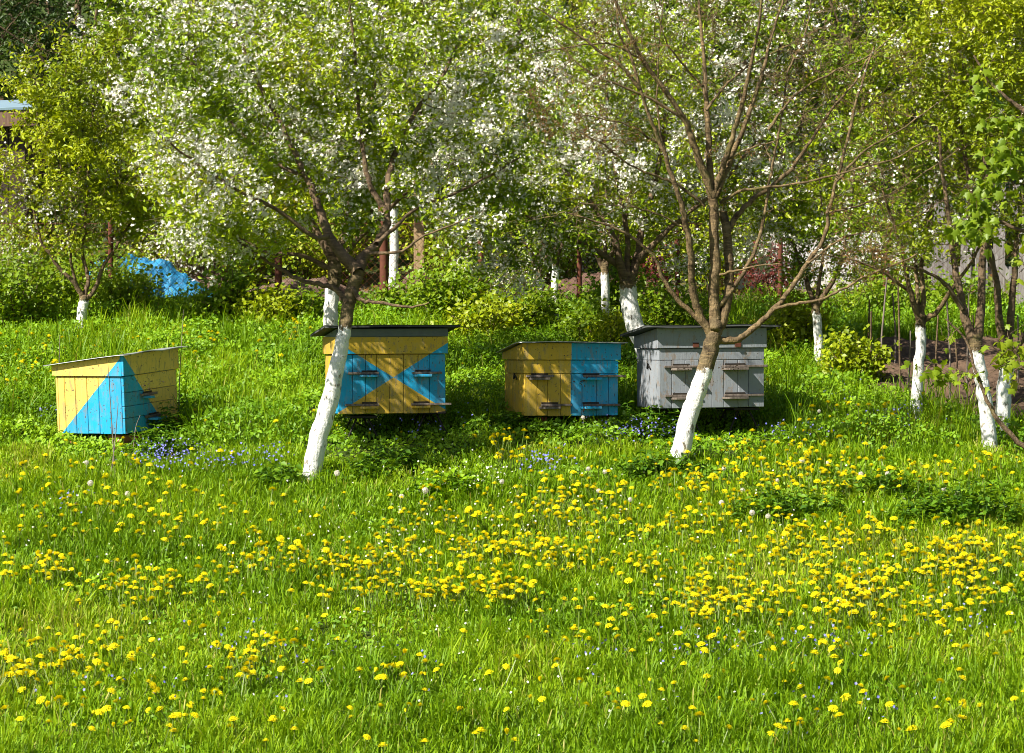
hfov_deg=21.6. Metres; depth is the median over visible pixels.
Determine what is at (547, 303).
currant bush
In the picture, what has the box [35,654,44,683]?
dandelion
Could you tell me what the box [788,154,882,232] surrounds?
tall shrub
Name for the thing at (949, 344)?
thin stake
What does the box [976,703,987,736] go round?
dandelion
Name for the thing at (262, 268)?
currant bush
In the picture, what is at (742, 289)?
fallen leaves
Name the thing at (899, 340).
thin stake
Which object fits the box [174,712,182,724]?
dandelion
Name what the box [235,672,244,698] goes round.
dandelion
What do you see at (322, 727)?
grass
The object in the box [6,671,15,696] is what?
dandelion
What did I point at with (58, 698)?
dandelion
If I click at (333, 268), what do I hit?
cherry tree
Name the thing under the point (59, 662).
dandelion
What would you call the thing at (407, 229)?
tall shrub
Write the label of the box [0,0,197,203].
woodland tree
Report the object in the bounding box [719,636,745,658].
dandelion
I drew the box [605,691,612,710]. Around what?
dandelion
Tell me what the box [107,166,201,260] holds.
tall shrub
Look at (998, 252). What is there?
plank fence
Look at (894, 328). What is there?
thin stake
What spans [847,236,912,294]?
currant bush
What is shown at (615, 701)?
dandelion
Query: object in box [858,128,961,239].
tall shrub
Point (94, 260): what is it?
currant bush
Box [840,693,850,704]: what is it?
dandelion
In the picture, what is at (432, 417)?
metal trestle
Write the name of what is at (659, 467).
nettle clump
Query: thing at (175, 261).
flowering shrub
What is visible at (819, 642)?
dandelion
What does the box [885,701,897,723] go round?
dandelion
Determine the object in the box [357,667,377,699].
dandelion
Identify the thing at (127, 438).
brick stack
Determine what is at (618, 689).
dandelion
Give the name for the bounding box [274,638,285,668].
dandelion
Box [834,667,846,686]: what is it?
dandelion
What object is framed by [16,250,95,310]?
currant bush
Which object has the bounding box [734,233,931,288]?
wall
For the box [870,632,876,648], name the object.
dandelion
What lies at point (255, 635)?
dandelion
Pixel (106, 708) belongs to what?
dandelion
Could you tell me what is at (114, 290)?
currant bush
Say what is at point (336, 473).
dandelion seed head
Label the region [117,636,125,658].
dandelion
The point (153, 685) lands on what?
dandelion
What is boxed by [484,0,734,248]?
orchard tree
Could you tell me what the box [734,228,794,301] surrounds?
barberry shrub
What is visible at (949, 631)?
dandelion
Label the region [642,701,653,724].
dandelion
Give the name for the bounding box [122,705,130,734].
dandelion
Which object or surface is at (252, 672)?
dandelion
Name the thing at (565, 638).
dandelion
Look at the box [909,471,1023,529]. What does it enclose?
nettle clump
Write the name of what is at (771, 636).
dandelion
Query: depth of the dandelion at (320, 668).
13.58 m
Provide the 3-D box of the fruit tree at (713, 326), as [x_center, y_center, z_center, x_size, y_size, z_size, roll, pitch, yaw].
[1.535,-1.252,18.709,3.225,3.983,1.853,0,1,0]
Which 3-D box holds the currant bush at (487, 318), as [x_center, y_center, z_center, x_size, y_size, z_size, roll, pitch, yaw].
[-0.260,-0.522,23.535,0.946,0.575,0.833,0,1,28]
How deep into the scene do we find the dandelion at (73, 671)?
13.61 m
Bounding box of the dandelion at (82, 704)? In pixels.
[66,703,83,729]
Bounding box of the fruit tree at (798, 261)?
[725,85,915,373]
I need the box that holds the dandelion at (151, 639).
[149,637,159,656]
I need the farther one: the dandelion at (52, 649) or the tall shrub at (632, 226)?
the tall shrub at (632, 226)
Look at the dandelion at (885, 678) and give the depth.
13.31 m
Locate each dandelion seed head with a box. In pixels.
[87,480,92,496]
[334,470,339,497]
[420,487,428,509]
[749,510,754,536]
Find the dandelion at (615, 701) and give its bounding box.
[604,700,618,725]
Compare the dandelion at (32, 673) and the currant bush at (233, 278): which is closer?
the dandelion at (32, 673)
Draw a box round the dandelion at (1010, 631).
[1006,629,1013,652]
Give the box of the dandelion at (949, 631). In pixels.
[938,629,950,650]
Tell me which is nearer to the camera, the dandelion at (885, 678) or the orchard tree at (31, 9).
the dandelion at (885, 678)
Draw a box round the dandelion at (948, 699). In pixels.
[946,697,958,729]
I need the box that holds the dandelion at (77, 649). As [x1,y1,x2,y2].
[74,647,91,671]
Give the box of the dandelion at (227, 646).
[220,644,230,667]
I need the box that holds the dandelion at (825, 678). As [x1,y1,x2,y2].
[816,676,831,707]
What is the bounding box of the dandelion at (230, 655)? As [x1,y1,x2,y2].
[229,652,232,676]
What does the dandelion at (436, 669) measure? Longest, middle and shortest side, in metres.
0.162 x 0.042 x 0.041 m
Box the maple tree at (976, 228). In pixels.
[900,49,1023,448]
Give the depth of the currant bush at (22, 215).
26.45 m
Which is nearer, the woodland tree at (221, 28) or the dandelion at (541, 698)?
the dandelion at (541, 698)
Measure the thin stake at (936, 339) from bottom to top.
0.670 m
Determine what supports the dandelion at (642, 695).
on the ground at (368, 452)
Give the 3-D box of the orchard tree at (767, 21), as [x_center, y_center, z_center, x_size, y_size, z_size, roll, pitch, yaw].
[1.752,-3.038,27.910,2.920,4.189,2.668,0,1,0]
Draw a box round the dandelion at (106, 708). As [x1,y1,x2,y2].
[101,705,112,735]
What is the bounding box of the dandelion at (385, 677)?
[379,674,388,690]
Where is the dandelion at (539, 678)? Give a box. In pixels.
[538,676,542,694]
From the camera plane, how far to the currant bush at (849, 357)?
21.50 m
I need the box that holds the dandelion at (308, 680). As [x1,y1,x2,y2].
[305,678,313,692]
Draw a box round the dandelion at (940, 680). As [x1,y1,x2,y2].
[937,678,943,702]
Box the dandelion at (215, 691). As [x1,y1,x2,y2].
[210,687,219,708]
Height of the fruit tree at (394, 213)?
2.977 m
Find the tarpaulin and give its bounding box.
[65,253,212,297]
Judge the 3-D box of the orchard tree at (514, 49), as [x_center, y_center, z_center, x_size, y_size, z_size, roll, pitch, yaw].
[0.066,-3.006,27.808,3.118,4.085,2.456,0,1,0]
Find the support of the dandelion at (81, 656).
on the ground at (368, 452)
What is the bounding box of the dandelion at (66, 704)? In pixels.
[63,702,78,733]
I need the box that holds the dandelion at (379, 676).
[374,674,384,698]
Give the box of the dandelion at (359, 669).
[355,667,363,693]
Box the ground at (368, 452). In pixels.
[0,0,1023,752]
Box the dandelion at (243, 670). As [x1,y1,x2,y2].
[241,668,248,695]
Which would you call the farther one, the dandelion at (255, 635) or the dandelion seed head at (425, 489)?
the dandelion seed head at (425, 489)
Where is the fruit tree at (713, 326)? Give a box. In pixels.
[501,0,959,460]
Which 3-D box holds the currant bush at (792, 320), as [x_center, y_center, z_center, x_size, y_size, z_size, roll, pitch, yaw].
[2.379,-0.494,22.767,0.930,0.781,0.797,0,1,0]
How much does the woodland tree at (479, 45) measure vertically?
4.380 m
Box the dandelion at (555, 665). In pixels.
[552,663,565,692]
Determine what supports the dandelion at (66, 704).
on the ground at (368, 452)
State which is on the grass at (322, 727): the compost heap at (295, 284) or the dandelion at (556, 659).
the dandelion at (556, 659)
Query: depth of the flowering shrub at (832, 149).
27.92 m
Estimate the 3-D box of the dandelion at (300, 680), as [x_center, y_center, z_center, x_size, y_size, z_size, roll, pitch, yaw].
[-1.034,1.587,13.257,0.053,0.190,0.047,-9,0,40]
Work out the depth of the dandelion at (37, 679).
13.25 m
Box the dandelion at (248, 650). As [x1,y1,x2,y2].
[245,648,257,677]
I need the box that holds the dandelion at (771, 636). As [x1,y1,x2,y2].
[744,633,774,648]
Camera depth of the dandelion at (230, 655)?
13.81 m
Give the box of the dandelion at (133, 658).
[127,657,135,692]
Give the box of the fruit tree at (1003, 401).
[904,0,1023,438]
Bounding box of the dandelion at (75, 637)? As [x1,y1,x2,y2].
[73,635,79,647]
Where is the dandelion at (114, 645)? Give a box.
[108,643,119,656]
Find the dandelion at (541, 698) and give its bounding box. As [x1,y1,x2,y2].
[537,696,545,710]
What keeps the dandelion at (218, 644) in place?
on the ground at (368, 452)
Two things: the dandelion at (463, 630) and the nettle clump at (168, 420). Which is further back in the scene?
the nettle clump at (168, 420)
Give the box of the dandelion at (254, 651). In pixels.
[251,649,259,668]
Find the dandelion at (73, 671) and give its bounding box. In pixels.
[52,669,77,696]
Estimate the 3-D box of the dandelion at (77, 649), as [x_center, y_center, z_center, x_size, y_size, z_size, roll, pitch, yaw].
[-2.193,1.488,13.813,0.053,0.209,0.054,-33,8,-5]
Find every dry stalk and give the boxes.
[108,368,114,461]
[110,408,117,476]
[178,310,183,421]
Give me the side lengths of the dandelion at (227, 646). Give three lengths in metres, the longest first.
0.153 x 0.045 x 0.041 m
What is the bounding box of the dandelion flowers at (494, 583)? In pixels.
[2,421,1019,742]
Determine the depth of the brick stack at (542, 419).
20.01 m
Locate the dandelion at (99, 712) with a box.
[95,709,104,726]
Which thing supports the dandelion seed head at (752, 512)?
on the ground at (368, 452)
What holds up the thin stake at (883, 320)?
in the soil
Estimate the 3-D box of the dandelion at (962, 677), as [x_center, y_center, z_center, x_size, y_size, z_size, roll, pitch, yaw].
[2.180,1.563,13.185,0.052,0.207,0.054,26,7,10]
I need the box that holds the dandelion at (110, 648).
[107,646,115,667]
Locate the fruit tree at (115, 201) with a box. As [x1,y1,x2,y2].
[0,6,186,337]
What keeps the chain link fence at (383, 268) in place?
on the ground at (368, 452)
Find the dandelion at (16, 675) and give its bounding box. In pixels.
[10,672,17,688]
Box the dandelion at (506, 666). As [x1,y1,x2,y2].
[501,663,509,685]
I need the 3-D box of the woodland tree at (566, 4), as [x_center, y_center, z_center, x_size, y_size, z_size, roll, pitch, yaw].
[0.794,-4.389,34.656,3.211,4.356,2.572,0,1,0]
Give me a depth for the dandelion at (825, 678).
13.22 m
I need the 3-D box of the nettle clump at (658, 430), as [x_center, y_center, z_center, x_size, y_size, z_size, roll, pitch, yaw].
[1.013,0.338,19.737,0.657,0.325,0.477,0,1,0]
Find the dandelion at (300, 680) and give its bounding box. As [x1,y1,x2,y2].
[297,678,304,702]
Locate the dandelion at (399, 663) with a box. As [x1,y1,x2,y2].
[396,661,405,685]
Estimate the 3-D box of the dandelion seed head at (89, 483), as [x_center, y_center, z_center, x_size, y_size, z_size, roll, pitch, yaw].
[-2.769,0.790,17.654,0.041,0.221,0.042,3,11,41]
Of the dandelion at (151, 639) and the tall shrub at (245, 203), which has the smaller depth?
the dandelion at (151, 639)
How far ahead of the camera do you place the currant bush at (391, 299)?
24.94 m
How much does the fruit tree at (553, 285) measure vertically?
2.683 m
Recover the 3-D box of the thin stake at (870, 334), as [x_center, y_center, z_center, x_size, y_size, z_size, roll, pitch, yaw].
[2.880,-0.178,21.530,0.026,0.695,0.024,0,1,0]
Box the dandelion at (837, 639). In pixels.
[835,638,843,655]
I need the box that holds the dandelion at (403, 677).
[397,674,407,692]
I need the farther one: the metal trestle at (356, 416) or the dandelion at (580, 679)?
the metal trestle at (356, 416)
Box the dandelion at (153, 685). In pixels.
[136,681,156,700]
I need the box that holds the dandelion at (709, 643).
[706,635,714,659]
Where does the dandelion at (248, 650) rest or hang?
on the ground at (368, 452)
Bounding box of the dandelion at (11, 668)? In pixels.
[10,667,22,696]
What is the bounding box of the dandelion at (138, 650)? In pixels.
[136,646,164,662]
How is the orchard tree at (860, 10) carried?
on the ground at (368, 452)
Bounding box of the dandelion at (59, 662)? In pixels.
[56,659,61,680]
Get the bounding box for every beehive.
[43,346,187,433]
[310,325,460,413]
[496,341,627,415]
[620,324,781,407]
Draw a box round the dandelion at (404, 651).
[391,648,407,671]
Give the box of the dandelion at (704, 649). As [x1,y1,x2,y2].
[697,647,709,667]
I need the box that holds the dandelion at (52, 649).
[48,647,57,680]
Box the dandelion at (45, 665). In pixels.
[27,662,47,682]
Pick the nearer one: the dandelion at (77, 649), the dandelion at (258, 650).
the dandelion at (77, 649)
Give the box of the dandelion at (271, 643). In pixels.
[267,641,273,666]
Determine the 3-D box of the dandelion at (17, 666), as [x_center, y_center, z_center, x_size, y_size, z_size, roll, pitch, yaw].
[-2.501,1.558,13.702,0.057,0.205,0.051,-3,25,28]
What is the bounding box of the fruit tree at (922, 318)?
[791,0,1020,423]
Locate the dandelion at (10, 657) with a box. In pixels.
[6,654,13,664]
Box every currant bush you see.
[0,196,87,278]
[0,233,80,328]
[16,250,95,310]
[49,233,138,296]
[66,252,177,319]
[174,246,280,329]
[191,206,300,287]
[207,274,313,329]
[267,271,340,325]
[282,202,379,285]
[367,265,422,316]
[386,239,512,324]
[424,182,513,280]
[429,285,541,343]
[481,274,581,331]
[498,212,599,288]
[537,283,622,340]
[565,252,660,320]
[576,298,673,349]
[637,265,721,324]
[645,174,772,291]
[740,276,844,358]
[808,323,900,386]
[821,273,938,320]
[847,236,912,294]
[892,219,974,291]
[907,263,1023,310]
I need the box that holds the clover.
[0,429,1023,752]
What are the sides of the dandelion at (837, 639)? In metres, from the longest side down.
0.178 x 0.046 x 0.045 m
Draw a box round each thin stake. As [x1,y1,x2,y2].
[867,299,869,343]
[869,311,871,388]
[880,277,887,382]
[892,293,896,362]
[897,277,900,390]
[907,331,910,390]
[935,315,938,366]
[946,300,950,397]
[955,339,957,371]
[966,293,969,396]
[972,315,976,399]
[1017,315,1018,388]
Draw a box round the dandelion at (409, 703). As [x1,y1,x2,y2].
[400,702,411,728]
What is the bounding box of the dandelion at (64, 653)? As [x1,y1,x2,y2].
[61,651,67,671]
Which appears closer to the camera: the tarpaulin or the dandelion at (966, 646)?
the dandelion at (966, 646)
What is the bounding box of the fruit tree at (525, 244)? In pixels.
[464,73,601,302]
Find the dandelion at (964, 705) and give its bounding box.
[941,700,966,720]
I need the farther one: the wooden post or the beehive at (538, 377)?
the wooden post
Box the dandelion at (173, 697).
[169,694,179,707]
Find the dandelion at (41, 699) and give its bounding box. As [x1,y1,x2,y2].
[36,696,51,716]
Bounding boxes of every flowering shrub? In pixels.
[0,209,63,295]
[132,200,215,276]
[440,231,550,302]
[564,192,634,278]
[773,139,872,231]
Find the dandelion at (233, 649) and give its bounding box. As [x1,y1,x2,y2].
[232,647,240,671]
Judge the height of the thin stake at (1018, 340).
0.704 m
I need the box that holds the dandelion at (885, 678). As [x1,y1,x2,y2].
[884,676,902,699]
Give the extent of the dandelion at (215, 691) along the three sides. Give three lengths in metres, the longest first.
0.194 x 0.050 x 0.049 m
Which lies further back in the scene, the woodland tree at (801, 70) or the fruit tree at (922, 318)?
the woodland tree at (801, 70)
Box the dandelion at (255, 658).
[249,655,257,668]
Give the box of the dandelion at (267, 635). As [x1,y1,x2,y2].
[264,633,270,664]
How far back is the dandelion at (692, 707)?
12.88 m
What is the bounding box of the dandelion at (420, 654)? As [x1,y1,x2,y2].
[416,652,423,677]
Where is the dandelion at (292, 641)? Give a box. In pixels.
[290,638,298,672]
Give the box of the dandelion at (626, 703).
[621,700,629,730]
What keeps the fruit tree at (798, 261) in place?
on the ground at (368, 452)
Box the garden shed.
[0,100,47,277]
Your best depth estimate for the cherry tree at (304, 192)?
18.78 m
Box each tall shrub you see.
[35,138,111,271]
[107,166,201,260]
[217,156,285,268]
[273,195,368,278]
[370,129,467,271]
[444,125,524,271]
[600,146,686,276]
[664,125,754,247]
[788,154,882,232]
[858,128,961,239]
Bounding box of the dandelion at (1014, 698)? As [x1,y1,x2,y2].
[1010,696,1018,719]
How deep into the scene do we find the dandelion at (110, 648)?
13.90 m
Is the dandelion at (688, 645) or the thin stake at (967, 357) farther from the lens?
the thin stake at (967, 357)
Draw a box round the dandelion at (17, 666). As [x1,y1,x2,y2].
[13,663,23,684]
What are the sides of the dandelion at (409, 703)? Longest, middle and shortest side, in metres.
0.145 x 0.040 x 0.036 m
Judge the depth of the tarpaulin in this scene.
25.98 m
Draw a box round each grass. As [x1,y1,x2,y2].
[0,275,1023,453]
[0,429,1023,752]
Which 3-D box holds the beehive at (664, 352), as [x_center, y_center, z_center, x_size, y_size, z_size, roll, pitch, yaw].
[1.410,-0.081,20.018,1.042,0.619,0.704,-1,1,-15]
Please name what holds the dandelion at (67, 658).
on the ground at (368, 452)
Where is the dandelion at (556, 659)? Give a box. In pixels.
[554,657,563,684]
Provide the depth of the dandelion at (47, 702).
12.96 m
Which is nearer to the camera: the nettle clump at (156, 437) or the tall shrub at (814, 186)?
the nettle clump at (156, 437)
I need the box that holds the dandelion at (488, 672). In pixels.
[484,670,497,692]
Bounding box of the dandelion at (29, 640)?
[26,639,32,669]
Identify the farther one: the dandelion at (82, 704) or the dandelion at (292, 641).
the dandelion at (292, 641)
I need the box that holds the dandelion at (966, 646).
[961,644,973,679]
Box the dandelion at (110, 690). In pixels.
[95,688,115,722]
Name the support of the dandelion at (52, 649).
on the ground at (368, 452)
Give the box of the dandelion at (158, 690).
[156,686,164,704]
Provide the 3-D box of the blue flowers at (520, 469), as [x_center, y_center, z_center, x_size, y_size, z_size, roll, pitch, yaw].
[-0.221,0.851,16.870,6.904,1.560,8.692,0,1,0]
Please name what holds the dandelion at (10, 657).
on the ground at (368, 452)
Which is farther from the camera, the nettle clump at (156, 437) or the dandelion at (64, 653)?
the nettle clump at (156, 437)
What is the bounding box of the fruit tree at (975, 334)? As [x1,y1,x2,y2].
[854,0,1023,450]
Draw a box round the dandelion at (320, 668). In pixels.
[317,666,331,695]
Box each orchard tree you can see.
[0,0,141,177]
[3,0,251,244]
[45,0,316,253]
[125,0,379,219]
[231,0,489,268]
[323,0,556,238]
[378,0,658,272]
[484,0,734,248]
[544,0,819,277]
[648,0,895,231]
[735,0,963,231]
[795,0,1023,224]
[897,7,1023,234]
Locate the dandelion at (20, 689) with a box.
[18,686,30,704]
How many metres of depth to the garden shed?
26.98 m
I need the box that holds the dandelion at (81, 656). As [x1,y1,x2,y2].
[80,653,83,671]
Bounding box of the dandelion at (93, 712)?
[79,710,95,738]
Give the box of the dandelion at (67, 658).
[64,657,70,684]
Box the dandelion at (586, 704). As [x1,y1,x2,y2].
[580,702,588,727]
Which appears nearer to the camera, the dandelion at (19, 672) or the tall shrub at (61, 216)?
the dandelion at (19, 672)
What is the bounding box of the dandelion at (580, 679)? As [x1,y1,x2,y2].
[575,677,583,705]
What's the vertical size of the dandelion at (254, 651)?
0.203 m
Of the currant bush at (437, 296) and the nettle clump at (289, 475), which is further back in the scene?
the currant bush at (437, 296)
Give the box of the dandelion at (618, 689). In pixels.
[616,687,628,708]
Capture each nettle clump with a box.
[123,423,199,461]
[139,401,195,438]
[229,461,323,490]
[321,452,399,486]
[339,442,448,475]
[399,467,490,499]
[474,410,541,433]
[605,401,680,439]
[613,448,709,481]
[726,481,845,526]
[824,459,938,502]
[876,493,959,530]
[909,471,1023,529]
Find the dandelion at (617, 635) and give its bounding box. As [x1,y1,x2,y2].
[614,634,633,658]
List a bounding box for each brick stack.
[62,433,93,443]
[108,434,141,448]
[519,416,546,426]
[575,416,609,427]
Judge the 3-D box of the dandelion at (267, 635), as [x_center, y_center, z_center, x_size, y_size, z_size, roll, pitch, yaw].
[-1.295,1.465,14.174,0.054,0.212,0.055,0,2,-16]
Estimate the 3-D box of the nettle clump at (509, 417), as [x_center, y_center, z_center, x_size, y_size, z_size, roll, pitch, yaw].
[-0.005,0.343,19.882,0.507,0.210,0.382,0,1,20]
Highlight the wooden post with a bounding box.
[414,166,423,269]
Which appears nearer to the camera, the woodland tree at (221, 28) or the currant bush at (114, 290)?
the currant bush at (114, 290)
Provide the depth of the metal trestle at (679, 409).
19.88 m
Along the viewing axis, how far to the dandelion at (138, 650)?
13.81 m
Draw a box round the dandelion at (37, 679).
[26,677,40,710]
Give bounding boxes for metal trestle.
[343,414,378,442]
[412,411,446,435]
[659,408,700,432]
[715,407,759,434]
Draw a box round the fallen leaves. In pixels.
[55,220,1015,321]
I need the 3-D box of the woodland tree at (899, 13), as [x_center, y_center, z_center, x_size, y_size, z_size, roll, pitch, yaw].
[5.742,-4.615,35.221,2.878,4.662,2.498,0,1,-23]
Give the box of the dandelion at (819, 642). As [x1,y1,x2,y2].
[814,640,821,663]
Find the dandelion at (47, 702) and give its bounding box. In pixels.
[40,700,49,726]
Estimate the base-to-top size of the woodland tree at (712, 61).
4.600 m
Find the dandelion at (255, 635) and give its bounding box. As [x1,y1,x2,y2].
[252,633,258,654]
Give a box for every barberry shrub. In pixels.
[631,230,683,293]
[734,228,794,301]
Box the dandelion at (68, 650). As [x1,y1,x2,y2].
[67,648,85,669]
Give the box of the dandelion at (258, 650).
[251,640,270,670]
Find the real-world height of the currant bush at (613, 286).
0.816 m
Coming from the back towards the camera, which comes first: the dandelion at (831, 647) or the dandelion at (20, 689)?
the dandelion at (831, 647)
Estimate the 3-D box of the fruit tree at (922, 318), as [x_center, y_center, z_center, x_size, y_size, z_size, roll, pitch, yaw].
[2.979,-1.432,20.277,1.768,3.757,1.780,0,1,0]
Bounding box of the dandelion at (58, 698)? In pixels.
[53,695,64,726]
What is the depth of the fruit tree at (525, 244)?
24.62 m
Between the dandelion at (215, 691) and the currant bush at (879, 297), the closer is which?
the dandelion at (215, 691)
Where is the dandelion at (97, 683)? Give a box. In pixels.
[94,681,107,704]
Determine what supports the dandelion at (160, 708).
on the ground at (368, 452)
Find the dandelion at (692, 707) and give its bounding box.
[689,705,696,732]
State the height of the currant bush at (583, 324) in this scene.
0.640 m
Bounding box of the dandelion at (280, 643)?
[279,642,292,669]
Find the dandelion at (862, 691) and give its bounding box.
[859,689,867,712]
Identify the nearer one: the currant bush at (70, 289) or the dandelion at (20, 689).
the dandelion at (20, 689)
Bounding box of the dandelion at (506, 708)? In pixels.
[503,707,518,727]
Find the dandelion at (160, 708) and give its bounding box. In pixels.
[157,706,178,736]
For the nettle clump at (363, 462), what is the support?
on the ground at (368, 452)
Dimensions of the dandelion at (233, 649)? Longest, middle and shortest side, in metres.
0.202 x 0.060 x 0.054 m
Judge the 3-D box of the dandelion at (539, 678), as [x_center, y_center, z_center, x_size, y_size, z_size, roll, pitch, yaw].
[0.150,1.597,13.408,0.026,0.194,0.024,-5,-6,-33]
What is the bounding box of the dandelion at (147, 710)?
[145,707,163,722]
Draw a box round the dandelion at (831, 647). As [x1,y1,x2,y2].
[828,645,850,666]
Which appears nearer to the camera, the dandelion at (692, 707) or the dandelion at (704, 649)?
the dandelion at (692, 707)
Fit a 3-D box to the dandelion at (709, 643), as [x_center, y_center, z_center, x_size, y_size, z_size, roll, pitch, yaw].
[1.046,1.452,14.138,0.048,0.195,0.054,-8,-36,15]
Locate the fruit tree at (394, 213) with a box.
[316,7,467,285]
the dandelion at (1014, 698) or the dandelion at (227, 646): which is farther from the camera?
the dandelion at (227, 646)
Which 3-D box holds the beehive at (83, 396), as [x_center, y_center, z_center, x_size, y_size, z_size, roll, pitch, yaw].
[-2.929,0.095,19.899,0.744,0.598,0.812,0,5,26]
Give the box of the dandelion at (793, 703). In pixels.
[788,701,798,723]
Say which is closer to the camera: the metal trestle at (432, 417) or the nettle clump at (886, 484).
the nettle clump at (886, 484)
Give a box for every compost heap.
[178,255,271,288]
[248,276,366,300]
[361,273,440,306]
[543,272,616,298]
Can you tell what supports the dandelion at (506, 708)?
on the ground at (368, 452)
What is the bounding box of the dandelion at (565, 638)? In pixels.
[549,635,568,661]
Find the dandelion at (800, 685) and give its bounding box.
[796,684,816,715]
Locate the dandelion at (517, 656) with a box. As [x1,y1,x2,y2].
[504,654,520,686]
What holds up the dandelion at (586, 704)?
on the ground at (368, 452)
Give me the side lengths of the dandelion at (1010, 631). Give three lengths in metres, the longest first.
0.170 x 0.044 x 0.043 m
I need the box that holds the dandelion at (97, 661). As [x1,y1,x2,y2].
[92,658,101,678]
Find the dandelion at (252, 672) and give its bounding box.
[249,670,255,689]
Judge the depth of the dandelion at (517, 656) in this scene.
13.64 m
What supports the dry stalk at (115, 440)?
on the ground at (368, 452)
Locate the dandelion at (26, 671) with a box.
[22,668,29,693]
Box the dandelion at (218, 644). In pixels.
[211,641,220,657]
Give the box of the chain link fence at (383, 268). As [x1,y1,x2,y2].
[0,206,917,310]
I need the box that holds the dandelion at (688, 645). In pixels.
[675,643,690,667]
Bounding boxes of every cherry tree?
[87,0,576,481]
[142,0,549,325]
[441,0,824,354]
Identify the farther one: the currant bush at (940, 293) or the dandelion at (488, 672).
the currant bush at (940, 293)
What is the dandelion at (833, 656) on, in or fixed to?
on the ground at (368, 452)
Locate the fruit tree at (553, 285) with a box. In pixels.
[468,52,628,328]
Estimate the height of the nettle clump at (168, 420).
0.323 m
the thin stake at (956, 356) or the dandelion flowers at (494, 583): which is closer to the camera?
the dandelion flowers at (494, 583)
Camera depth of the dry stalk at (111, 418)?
18.39 m
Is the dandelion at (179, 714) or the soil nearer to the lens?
the dandelion at (179, 714)
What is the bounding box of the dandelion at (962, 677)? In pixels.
[952,675,966,699]
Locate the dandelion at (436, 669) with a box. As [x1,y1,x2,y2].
[433,667,445,687]
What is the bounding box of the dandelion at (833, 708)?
[828,705,837,719]
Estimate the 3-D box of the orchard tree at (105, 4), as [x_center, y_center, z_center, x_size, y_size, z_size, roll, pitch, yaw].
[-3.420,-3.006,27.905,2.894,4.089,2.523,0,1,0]
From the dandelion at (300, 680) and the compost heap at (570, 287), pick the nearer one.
the dandelion at (300, 680)
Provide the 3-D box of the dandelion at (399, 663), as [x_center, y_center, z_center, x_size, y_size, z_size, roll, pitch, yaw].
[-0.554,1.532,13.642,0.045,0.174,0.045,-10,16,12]
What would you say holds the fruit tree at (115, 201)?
on the ground at (368, 452)
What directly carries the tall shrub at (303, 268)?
on the ground at (368, 452)
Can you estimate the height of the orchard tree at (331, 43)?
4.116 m
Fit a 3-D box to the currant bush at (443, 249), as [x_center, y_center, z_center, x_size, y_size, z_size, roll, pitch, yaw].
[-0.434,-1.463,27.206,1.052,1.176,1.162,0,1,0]
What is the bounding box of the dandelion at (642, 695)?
[639,693,646,709]
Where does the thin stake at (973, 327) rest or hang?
in the soil
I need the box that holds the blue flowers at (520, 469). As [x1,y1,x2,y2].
[34,379,1015,733]
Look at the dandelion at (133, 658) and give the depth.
13.71 m
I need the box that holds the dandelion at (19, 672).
[10,670,23,694]
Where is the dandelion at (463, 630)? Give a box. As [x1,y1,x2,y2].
[457,628,466,658]
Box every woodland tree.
[0,0,72,95]
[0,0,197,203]
[123,0,300,179]
[230,3,429,179]
[352,0,545,189]
[477,0,648,146]
[622,0,831,193]
[723,0,928,191]
[860,0,1015,191]
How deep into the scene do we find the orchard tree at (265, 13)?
29.74 m
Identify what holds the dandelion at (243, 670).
on the ground at (368, 452)
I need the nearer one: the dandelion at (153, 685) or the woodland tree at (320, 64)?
the dandelion at (153, 685)
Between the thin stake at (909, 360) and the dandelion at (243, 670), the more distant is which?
the thin stake at (909, 360)
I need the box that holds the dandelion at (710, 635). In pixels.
[708,633,722,655]
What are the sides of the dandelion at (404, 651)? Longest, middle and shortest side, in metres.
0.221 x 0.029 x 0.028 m
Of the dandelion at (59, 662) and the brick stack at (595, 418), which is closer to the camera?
the dandelion at (59, 662)
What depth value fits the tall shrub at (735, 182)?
28.28 m
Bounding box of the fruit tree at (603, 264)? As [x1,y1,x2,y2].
[520,66,698,319]
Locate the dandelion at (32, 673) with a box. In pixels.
[29,670,42,688]
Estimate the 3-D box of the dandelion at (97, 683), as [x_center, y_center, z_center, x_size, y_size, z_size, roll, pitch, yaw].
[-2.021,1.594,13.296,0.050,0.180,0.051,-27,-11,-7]
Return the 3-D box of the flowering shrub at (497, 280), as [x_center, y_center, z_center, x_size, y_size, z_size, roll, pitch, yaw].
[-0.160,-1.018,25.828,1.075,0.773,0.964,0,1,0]
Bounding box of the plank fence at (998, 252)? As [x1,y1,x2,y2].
[923,180,1023,306]
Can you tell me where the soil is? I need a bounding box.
[869,332,1023,422]
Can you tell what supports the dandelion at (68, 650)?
on the grass at (322, 727)
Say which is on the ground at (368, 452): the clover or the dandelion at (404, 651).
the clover
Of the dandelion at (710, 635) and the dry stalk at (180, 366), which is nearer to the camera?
the dandelion at (710, 635)
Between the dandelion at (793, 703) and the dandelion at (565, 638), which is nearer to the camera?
the dandelion at (793, 703)
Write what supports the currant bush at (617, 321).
on the ground at (368, 452)
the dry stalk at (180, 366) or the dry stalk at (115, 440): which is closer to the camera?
the dry stalk at (115, 440)
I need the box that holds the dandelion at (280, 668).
[277,666,292,681]
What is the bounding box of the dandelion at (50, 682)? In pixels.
[48,681,58,703]
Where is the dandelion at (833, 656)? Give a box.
[829,654,838,672]
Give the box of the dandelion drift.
[0,317,1023,752]

